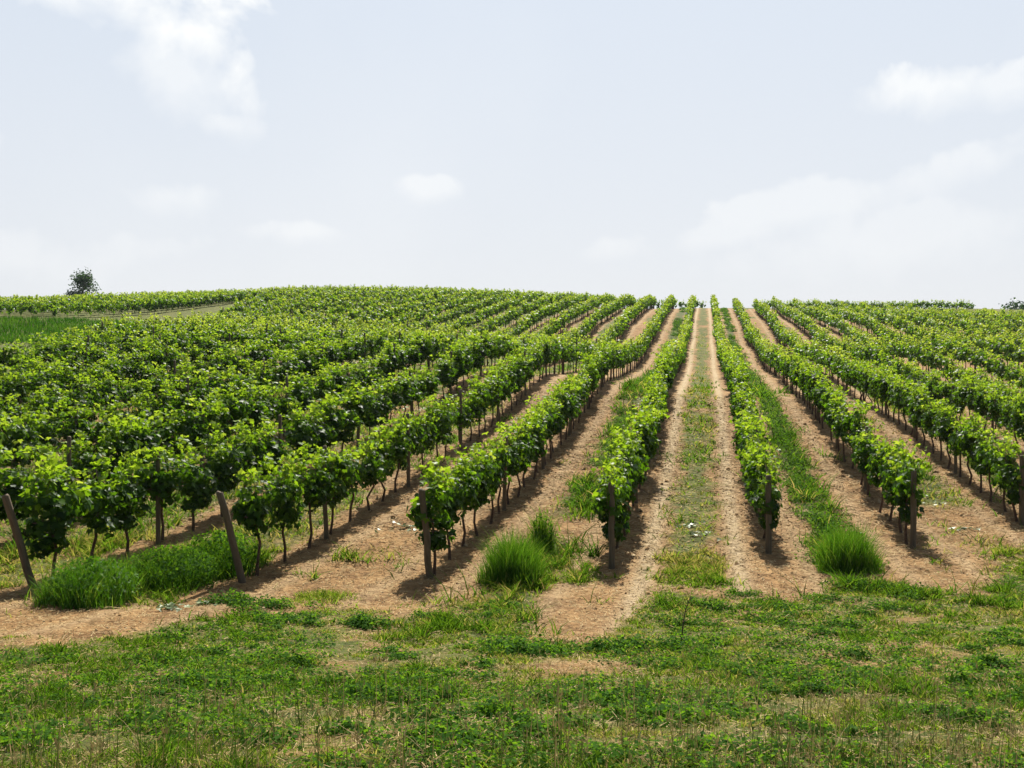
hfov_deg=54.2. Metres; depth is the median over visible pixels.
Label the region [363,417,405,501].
grape vine
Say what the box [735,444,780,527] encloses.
grape vine
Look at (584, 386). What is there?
grape vine
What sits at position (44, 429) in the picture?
grape vine
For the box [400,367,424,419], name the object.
grape vine
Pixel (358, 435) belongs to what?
trellis post
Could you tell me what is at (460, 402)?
trellis post
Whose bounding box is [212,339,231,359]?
grape vine
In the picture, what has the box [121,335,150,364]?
grape vine
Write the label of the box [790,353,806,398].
grape vine
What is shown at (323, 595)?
grass tuft
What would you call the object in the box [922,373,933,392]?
grape vine
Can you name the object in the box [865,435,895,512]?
grape vine
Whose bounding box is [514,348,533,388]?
grape vine
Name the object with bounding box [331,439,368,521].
grape vine
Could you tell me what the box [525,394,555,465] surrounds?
grape vine
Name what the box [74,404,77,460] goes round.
trellis post
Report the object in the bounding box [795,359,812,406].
grape vine
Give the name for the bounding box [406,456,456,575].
grape vine
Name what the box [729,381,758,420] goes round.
grape vine
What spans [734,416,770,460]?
grape vine
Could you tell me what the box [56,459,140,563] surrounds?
grape vine
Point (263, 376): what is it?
trellis post
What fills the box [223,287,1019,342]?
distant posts
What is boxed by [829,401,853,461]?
grape vine
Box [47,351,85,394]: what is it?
grape vine
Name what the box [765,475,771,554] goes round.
trellis post
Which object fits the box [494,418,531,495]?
grape vine
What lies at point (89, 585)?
grass tuft
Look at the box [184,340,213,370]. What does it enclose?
grape vine
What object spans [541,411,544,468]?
trellis post
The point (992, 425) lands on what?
trellis post
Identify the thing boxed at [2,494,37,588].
trellis post
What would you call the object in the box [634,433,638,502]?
trellis post
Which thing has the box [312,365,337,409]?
grape vine
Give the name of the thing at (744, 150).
sky
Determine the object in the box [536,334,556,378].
grape vine
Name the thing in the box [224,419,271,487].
grape vine
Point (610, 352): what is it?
grape vine
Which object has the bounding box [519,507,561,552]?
grass tuft
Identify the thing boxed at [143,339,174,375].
grape vine
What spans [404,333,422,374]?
grape vine
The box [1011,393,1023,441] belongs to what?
grape vine
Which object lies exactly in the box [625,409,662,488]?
grape vine
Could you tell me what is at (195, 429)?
grape vine
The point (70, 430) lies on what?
grape vine
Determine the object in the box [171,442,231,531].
grape vine
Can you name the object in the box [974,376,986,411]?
grape vine
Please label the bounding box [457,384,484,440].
grape vine
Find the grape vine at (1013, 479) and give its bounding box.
[984,436,1023,521]
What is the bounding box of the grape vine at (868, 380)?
[867,367,882,410]
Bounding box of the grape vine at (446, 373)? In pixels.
[430,353,458,398]
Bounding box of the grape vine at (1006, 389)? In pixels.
[1001,379,1019,401]
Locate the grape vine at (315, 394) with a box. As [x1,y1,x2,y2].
[297,371,320,411]
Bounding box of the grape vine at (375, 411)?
[362,385,385,439]
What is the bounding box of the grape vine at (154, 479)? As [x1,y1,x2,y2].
[138,434,202,541]
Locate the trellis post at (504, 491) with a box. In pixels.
[502,436,507,510]
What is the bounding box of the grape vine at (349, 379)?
[333,360,357,398]
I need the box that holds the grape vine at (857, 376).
[853,360,870,403]
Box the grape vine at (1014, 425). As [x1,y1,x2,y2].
[1005,393,1023,450]
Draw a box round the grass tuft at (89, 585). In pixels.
[23,550,153,610]
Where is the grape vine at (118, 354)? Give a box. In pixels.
[108,342,129,360]
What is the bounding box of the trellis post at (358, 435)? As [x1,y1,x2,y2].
[357,386,359,446]
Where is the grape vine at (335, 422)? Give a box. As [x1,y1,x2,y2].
[317,390,348,448]
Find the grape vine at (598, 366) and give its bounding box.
[577,348,601,397]
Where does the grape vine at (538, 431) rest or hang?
on the ground at (700, 327)
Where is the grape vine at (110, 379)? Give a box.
[95,369,128,416]
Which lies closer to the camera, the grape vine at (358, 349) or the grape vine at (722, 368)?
the grape vine at (722, 368)
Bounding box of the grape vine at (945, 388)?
[936,380,954,410]
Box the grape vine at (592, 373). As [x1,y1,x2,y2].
[578,358,598,408]
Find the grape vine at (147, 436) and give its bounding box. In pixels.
[99,407,168,465]
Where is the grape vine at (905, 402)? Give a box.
[899,383,922,434]
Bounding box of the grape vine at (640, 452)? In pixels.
[618,428,649,515]
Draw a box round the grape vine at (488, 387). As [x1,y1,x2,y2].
[466,375,497,431]
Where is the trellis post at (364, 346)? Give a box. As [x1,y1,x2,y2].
[364,333,365,369]
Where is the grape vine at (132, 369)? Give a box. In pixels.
[104,352,141,385]
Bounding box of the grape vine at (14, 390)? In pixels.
[0,369,33,411]
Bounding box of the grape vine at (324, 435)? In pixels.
[301,405,337,472]
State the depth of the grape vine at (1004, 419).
32.28 m
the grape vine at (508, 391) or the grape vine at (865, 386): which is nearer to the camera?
the grape vine at (508, 391)
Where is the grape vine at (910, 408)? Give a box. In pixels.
[903,378,929,440]
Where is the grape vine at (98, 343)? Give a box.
[89,329,109,373]
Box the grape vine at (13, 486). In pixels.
[0,435,50,539]
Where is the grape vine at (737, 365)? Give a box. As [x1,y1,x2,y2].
[726,358,749,396]
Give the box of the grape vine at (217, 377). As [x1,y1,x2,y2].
[196,364,232,405]
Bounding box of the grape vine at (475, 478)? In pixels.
[445,443,483,546]
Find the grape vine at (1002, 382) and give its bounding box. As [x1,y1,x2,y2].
[988,378,1007,398]
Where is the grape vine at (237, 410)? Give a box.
[208,382,254,446]
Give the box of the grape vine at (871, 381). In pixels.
[865,367,882,410]
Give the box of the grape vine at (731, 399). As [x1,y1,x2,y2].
[730,384,753,416]
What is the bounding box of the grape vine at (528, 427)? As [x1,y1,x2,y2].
[511,413,539,487]
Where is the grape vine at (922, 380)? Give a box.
[916,369,934,386]
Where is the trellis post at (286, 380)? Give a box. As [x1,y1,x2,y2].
[285,376,288,434]
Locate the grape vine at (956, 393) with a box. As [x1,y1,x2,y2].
[950,381,965,420]
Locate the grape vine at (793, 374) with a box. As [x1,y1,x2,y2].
[791,356,807,398]
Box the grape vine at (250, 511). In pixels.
[230,453,289,575]
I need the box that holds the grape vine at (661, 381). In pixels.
[650,369,668,397]
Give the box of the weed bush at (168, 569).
[117,536,229,595]
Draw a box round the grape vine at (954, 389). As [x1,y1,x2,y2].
[945,374,974,410]
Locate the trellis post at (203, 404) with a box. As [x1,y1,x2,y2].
[200,402,204,466]
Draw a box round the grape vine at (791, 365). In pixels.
[788,351,798,396]
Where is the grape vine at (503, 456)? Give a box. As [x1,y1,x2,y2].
[482,430,511,513]
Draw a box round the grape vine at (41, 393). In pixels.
[21,385,60,436]
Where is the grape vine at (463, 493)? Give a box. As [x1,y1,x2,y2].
[434,455,477,559]
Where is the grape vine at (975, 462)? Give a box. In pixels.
[966,420,997,492]
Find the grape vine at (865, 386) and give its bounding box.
[858,362,875,407]
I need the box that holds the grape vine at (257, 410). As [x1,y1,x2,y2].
[234,378,272,431]
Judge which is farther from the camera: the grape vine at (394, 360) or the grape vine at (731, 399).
the grape vine at (394, 360)
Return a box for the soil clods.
[0,396,1023,643]
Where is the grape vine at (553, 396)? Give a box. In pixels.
[543,391,565,452]
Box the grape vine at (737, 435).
[729,411,760,454]
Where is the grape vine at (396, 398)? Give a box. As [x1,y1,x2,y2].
[369,373,405,429]
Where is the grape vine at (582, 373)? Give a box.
[573,364,590,412]
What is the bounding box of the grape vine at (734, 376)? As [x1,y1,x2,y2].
[730,364,749,388]
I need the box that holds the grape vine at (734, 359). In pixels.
[725,352,742,381]
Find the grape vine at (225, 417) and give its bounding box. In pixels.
[191,387,233,446]
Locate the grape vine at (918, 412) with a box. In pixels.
[911,384,938,446]
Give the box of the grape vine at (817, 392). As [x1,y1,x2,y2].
[808,375,831,427]
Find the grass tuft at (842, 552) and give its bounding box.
[798,519,888,574]
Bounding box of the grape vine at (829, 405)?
[823,383,850,411]
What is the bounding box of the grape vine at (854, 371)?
[851,357,863,400]
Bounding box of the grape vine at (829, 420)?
[825,390,848,453]
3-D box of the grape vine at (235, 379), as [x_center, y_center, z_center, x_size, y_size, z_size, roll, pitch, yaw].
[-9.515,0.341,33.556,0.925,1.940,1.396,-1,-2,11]
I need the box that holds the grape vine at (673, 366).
[663,348,676,389]
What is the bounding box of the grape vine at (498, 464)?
[473,438,503,523]
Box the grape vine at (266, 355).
[250,338,279,368]
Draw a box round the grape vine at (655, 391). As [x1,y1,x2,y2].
[642,383,664,421]
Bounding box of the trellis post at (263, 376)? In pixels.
[262,360,264,391]
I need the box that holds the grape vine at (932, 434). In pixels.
[927,398,951,459]
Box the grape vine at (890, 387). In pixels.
[883,373,904,421]
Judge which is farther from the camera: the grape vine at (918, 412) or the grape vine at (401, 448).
the grape vine at (918, 412)
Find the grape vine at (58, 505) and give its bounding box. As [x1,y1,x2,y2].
[13,447,93,576]
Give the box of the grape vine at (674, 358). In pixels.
[657,344,676,360]
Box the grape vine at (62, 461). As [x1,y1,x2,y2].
[32,439,80,495]
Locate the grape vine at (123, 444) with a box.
[93,410,149,483]
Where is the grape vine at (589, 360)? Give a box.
[583,351,603,402]
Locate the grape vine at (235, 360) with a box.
[218,344,246,379]
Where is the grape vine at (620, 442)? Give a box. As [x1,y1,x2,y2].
[602,431,645,523]
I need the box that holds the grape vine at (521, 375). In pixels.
[505,350,528,404]
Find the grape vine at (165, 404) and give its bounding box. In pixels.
[137,379,180,428]
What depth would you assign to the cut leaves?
20.02 m
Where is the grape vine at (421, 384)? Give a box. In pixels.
[411,371,435,416]
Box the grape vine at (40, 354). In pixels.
[23,341,48,370]
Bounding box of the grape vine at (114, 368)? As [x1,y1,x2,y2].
[102,353,129,390]
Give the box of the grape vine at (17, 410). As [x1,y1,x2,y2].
[0,393,44,433]
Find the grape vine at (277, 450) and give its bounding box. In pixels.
[254,415,291,484]
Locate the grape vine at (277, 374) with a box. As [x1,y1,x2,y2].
[250,357,284,396]
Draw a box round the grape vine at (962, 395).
[957,369,979,418]
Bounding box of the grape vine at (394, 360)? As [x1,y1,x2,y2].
[380,338,401,385]
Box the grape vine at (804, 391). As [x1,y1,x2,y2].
[802,368,822,413]
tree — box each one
[61,268,103,296]
[998,297,1023,309]
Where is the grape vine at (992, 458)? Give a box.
[982,431,1019,511]
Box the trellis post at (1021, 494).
[1019,455,1023,524]
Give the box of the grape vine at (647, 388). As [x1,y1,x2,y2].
[643,379,667,417]
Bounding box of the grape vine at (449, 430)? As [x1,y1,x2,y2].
[419,395,459,458]
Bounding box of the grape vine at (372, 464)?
[351,432,387,509]
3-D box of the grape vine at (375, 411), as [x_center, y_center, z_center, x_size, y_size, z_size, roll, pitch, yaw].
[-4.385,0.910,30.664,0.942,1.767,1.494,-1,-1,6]
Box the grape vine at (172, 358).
[162,343,186,375]
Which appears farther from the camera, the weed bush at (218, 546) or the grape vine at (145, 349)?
the grape vine at (145, 349)
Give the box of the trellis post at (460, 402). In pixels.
[459,389,461,449]
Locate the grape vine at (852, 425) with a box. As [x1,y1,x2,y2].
[838,398,877,468]
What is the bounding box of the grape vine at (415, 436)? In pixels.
[398,406,427,474]
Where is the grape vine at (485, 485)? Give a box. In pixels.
[459,442,496,535]
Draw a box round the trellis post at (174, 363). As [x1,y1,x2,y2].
[173,360,175,394]
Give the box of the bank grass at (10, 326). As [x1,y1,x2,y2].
[0,315,134,343]
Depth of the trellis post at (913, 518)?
19.44 m
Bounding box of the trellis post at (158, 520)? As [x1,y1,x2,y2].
[155,446,160,544]
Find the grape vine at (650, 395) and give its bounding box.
[640,384,665,432]
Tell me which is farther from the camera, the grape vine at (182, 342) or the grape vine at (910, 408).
the grape vine at (182, 342)
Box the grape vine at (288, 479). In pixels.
[267,450,311,561]
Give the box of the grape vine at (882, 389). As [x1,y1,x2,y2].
[873,370,895,417]
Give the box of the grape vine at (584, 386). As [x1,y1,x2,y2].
[572,374,590,422]
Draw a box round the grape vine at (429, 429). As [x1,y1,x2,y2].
[413,408,440,473]
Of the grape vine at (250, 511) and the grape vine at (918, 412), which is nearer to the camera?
the grape vine at (250, 511)
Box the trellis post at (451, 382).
[449,351,451,395]
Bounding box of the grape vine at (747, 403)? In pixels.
[737,399,762,428]
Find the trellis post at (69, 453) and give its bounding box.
[67,436,71,523]
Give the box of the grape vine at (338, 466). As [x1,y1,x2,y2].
[309,442,365,534]
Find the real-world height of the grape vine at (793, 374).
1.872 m
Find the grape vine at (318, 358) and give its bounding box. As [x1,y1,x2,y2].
[305,341,330,377]
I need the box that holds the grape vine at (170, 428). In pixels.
[147,408,195,471]
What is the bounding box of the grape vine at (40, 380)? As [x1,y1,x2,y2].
[14,361,58,405]
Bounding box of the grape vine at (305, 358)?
[295,342,318,380]
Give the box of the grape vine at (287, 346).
[275,329,299,365]
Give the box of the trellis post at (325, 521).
[323,445,328,538]
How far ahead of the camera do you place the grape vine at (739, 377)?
34.05 m
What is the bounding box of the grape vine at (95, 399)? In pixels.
[67,370,108,422]
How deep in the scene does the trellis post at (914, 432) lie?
33.01 m
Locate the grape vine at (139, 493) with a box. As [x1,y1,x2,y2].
[90,445,152,556]
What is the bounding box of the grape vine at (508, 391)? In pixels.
[490,359,512,414]
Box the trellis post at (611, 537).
[608,482,614,568]
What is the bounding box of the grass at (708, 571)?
[0,321,1023,767]
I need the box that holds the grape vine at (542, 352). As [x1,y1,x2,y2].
[529,338,545,381]
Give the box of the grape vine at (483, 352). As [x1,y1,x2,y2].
[475,335,490,364]
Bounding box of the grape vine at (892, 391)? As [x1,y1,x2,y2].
[889,374,907,424]
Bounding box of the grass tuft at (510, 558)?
[469,524,559,589]
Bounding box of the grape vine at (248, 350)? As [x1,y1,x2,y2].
[231,344,253,375]
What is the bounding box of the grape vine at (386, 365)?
[370,348,393,381]
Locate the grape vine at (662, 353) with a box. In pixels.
[651,350,674,367]
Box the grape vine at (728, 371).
[723,360,751,387]
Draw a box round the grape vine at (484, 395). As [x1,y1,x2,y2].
[465,373,490,435]
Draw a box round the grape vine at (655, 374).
[649,368,666,387]
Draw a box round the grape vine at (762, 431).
[739,416,770,463]
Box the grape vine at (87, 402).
[36,381,93,428]
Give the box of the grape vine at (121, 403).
[96,391,148,443]
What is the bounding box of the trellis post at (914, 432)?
[913,388,916,437]
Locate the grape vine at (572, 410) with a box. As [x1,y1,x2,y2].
[554,379,579,439]
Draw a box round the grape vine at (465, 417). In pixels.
[449,392,474,448]
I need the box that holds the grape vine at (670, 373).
[653,352,673,388]
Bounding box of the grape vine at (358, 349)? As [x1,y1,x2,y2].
[349,334,366,363]
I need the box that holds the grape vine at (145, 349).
[136,335,155,368]
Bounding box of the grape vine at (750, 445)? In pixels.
[740,433,765,515]
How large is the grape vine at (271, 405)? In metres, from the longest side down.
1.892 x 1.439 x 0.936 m
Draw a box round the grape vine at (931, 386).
[921,368,946,403]
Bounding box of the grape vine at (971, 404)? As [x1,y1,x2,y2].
[960,379,985,426]
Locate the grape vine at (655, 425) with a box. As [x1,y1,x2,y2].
[632,406,657,466]
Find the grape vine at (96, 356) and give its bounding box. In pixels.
[90,343,116,371]
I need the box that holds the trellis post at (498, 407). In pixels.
[497,373,498,421]
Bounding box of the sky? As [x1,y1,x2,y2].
[0,0,1023,308]
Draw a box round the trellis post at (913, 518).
[909,471,916,548]
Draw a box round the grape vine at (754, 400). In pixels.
[737,394,759,418]
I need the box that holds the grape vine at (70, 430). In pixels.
[48,396,95,475]
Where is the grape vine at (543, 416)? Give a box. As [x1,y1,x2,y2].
[525,398,548,471]
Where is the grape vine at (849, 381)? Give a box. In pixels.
[843,360,863,397]
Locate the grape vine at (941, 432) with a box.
[935,398,960,468]
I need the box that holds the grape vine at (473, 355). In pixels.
[459,339,476,378]
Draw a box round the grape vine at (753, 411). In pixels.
[737,405,766,442]
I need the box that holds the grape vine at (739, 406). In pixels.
[732,387,753,428]
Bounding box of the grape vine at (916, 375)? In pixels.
[910,367,922,388]
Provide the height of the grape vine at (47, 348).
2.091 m
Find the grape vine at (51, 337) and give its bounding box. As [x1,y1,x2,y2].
[26,331,56,354]
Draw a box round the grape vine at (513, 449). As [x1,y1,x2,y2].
[499,425,524,504]
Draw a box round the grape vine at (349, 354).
[341,336,358,365]
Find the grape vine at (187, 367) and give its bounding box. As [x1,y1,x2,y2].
[172,360,201,394]
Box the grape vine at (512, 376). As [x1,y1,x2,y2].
[495,355,517,410]
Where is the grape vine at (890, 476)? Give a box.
[879,450,917,532]
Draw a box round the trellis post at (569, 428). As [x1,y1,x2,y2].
[568,393,571,435]
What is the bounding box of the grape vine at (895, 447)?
[872,437,912,522]
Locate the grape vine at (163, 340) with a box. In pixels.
[143,331,171,351]
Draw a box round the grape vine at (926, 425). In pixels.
[918,398,939,453]
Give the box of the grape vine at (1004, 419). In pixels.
[995,394,1013,432]
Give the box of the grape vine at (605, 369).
[591,346,609,389]
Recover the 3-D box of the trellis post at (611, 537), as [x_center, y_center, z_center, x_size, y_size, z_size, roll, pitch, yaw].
[1.761,2.535,17.680,0.122,1.623,0.122,0,2,11]
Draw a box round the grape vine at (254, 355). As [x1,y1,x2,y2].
[231,339,265,372]
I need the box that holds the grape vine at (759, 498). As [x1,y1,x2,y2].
[748,458,782,530]
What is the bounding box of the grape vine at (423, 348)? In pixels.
[409,328,433,372]
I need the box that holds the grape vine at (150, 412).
[120,393,164,431]
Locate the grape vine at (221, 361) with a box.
[205,347,236,381]
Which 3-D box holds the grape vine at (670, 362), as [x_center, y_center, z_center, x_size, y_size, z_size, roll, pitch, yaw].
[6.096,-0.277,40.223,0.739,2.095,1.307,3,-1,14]
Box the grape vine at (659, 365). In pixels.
[650,358,669,386]
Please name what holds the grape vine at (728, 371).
on the ground at (700, 327)
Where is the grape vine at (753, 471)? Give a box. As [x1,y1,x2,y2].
[744,442,781,538]
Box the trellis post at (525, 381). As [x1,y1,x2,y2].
[524,351,525,395]
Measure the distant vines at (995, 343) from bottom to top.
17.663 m
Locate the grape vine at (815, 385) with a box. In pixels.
[810,375,824,423]
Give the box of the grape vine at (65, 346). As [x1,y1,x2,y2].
[53,333,84,360]
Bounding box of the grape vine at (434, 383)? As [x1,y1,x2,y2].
[415,365,441,401]
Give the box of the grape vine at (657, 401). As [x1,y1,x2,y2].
[636,395,665,431]
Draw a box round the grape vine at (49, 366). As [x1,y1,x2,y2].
[36,355,64,377]
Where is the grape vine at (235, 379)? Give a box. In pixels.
[223,365,244,401]
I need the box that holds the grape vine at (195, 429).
[170,395,228,459]
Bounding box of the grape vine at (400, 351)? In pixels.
[392,342,415,377]
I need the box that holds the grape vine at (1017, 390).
[1006,388,1023,401]
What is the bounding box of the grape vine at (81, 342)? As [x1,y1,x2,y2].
[70,333,95,361]
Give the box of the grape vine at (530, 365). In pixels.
[516,346,535,392]
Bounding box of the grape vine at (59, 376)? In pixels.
[25,359,71,418]
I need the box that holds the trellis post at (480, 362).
[480,336,481,375]
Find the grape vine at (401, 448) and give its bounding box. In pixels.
[384,414,419,492]
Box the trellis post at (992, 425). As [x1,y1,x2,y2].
[991,391,993,438]
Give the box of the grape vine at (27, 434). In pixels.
[0,410,56,469]
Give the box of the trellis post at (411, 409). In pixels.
[409,371,412,416]
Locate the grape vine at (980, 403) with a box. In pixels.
[973,381,1002,431]
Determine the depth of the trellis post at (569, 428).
32.96 m
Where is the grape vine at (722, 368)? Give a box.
[719,352,736,374]
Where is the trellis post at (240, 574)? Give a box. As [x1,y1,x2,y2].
[216,491,245,582]
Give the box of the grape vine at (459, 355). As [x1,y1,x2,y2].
[445,339,469,389]
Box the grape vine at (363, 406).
[336,380,377,441]
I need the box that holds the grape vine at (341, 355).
[321,337,346,369]
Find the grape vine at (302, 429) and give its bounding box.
[281,398,326,473]
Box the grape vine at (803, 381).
[795,361,819,410]
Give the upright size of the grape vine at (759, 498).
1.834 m
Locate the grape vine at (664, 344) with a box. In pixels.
[659,342,675,357]
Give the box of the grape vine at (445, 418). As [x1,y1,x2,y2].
[421,393,455,465]
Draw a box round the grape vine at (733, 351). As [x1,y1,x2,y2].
[725,348,741,364]
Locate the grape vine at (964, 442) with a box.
[954,410,985,485]
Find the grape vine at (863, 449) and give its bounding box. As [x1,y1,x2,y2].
[843,428,879,494]
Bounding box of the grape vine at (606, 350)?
[595,340,612,386]
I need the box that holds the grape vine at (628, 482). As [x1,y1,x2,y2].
[591,452,633,548]
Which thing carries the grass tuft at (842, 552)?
on the ground at (700, 327)
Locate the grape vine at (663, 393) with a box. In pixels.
[645,380,668,407]
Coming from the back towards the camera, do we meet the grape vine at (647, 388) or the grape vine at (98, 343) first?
the grape vine at (98, 343)
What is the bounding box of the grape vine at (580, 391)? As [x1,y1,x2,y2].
[557,374,583,428]
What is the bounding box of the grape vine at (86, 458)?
[62,428,119,492]
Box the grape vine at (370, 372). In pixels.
[355,355,380,391]
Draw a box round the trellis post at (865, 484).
[863,426,868,490]
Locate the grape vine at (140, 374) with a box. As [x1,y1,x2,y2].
[130,346,157,384]
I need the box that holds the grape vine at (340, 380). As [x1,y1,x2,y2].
[312,362,352,408]
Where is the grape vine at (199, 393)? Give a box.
[178,369,211,416]
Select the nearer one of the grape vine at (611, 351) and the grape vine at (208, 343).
the grape vine at (208, 343)
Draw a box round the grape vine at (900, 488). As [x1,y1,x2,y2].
[891,443,930,544]
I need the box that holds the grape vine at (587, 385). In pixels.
[567,371,592,417]
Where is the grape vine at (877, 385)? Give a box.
[870,363,896,413]
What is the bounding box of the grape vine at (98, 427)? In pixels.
[74,401,115,453]
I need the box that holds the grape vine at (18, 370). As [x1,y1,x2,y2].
[0,363,28,391]
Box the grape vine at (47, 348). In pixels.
[29,336,64,363]
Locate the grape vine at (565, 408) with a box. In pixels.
[546,382,574,445]
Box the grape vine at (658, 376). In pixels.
[644,373,667,421]
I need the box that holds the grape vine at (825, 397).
[818,384,848,439]
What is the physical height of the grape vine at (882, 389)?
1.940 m
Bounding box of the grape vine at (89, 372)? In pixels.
[59,361,98,393]
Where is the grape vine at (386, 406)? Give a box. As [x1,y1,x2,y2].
[370,377,395,434]
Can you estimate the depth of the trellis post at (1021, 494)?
21.74 m
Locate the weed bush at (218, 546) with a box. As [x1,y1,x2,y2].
[169,526,273,582]
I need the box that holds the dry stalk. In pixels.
[680,596,691,640]
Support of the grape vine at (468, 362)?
on the ground at (700, 327)
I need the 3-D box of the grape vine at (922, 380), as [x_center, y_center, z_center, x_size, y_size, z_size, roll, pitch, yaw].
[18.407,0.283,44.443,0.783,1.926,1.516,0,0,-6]
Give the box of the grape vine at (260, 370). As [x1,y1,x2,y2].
[239,359,272,397]
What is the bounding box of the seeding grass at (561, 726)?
[0,639,1023,767]
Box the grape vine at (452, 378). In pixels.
[437,349,459,392]
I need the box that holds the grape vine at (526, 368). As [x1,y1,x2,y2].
[506,355,534,398]
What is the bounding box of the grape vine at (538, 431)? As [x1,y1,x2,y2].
[519,407,547,479]
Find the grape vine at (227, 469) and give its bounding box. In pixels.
[196,417,253,516]
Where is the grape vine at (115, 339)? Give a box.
[102,332,122,354]
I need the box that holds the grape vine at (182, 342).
[154,326,189,354]
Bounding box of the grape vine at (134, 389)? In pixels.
[116,373,150,411]
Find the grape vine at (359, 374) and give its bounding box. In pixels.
[348,361,369,390]
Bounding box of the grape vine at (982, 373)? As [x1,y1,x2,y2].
[973,367,988,384]
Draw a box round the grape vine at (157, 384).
[138,359,166,403]
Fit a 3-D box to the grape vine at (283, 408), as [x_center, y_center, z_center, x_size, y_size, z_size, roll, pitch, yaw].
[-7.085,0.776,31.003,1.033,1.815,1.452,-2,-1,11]
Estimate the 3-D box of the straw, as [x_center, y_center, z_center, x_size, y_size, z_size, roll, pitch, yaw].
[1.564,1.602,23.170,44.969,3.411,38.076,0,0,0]
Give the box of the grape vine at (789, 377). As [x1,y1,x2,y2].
[787,357,802,393]
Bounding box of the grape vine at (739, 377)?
[727,364,752,404]
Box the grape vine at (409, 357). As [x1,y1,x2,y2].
[396,342,422,376]
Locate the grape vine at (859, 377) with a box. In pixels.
[855,360,877,405]
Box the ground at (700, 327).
[0,299,1023,767]
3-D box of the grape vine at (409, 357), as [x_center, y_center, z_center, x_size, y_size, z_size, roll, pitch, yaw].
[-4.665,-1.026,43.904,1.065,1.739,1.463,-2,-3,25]
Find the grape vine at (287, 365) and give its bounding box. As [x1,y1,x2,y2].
[270,347,299,397]
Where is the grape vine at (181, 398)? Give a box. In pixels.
[159,376,192,433]
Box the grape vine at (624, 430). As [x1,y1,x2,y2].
[609,421,643,506]
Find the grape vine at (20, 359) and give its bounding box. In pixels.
[9,349,47,402]
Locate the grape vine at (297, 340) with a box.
[286,332,307,356]
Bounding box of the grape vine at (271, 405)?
[251,381,280,420]
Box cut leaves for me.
[155,495,981,611]
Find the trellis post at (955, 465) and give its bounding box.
[954,414,956,473]
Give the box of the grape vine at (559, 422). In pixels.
[540,396,566,458]
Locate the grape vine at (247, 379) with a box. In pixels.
[234,369,265,401]
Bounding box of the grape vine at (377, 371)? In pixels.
[368,355,385,385]
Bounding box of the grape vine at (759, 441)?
[741,434,770,476]
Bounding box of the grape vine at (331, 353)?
[314,337,347,369]
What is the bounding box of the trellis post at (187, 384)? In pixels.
[185,377,188,412]
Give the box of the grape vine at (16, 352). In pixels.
[3,339,28,385]
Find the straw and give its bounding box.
[0,386,1023,767]
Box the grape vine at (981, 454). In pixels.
[974,428,1007,502]
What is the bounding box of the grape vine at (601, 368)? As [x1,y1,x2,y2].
[592,352,604,393]
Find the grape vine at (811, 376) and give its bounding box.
[803,363,828,418]
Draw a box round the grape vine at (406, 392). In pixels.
[388,370,417,417]
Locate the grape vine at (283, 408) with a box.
[266,381,296,436]
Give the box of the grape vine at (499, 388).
[484,367,502,426]
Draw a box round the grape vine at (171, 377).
[150,365,185,397]
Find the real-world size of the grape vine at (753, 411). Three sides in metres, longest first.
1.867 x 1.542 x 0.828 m
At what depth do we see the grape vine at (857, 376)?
44.10 m
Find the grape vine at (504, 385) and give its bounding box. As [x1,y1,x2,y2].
[483,366,510,420]
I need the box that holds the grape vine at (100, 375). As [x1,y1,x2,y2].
[86,359,108,398]
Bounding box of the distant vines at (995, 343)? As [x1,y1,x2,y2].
[0,284,1023,505]
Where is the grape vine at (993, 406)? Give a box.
[984,385,1004,440]
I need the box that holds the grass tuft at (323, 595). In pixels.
[288,588,364,605]
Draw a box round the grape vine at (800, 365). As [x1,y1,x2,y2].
[797,356,815,403]
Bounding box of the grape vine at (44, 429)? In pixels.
[6,403,59,486]
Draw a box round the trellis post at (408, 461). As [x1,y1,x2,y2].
[406,413,409,486]
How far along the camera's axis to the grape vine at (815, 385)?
35.38 m
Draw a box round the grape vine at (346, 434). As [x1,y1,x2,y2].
[329,388,363,451]
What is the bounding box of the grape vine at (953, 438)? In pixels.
[944,415,970,476]
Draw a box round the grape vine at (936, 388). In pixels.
[931,379,948,405]
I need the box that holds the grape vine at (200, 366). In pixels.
[178,353,211,389]
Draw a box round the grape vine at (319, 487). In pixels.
[292,441,336,547]
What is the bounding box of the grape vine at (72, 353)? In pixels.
[63,342,102,374]
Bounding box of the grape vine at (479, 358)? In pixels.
[467,331,483,377]
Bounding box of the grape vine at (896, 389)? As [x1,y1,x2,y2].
[887,377,914,430]
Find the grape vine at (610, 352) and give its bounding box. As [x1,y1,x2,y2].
[594,344,616,383]
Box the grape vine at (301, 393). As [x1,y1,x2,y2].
[283,369,314,411]
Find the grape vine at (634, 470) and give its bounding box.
[596,437,643,536]
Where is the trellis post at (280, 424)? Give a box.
[278,414,281,481]
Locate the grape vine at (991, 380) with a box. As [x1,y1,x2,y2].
[982,372,1001,390]
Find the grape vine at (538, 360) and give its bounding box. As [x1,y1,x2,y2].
[529,343,543,384]
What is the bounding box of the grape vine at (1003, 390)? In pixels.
[996,383,1010,404]
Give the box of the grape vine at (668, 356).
[656,349,675,376]
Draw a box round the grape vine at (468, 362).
[453,339,477,385]
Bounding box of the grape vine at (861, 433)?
[852,418,882,484]
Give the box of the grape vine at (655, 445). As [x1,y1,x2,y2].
[633,404,669,478]
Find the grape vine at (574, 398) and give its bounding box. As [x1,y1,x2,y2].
[560,379,581,432]
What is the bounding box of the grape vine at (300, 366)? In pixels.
[275,350,306,384]
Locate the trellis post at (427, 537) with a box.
[418,488,433,578]
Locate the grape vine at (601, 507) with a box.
[588,457,629,541]
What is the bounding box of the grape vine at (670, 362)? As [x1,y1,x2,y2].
[661,352,673,367]
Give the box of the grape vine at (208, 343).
[198,331,220,361]
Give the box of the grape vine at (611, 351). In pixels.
[599,340,616,381]

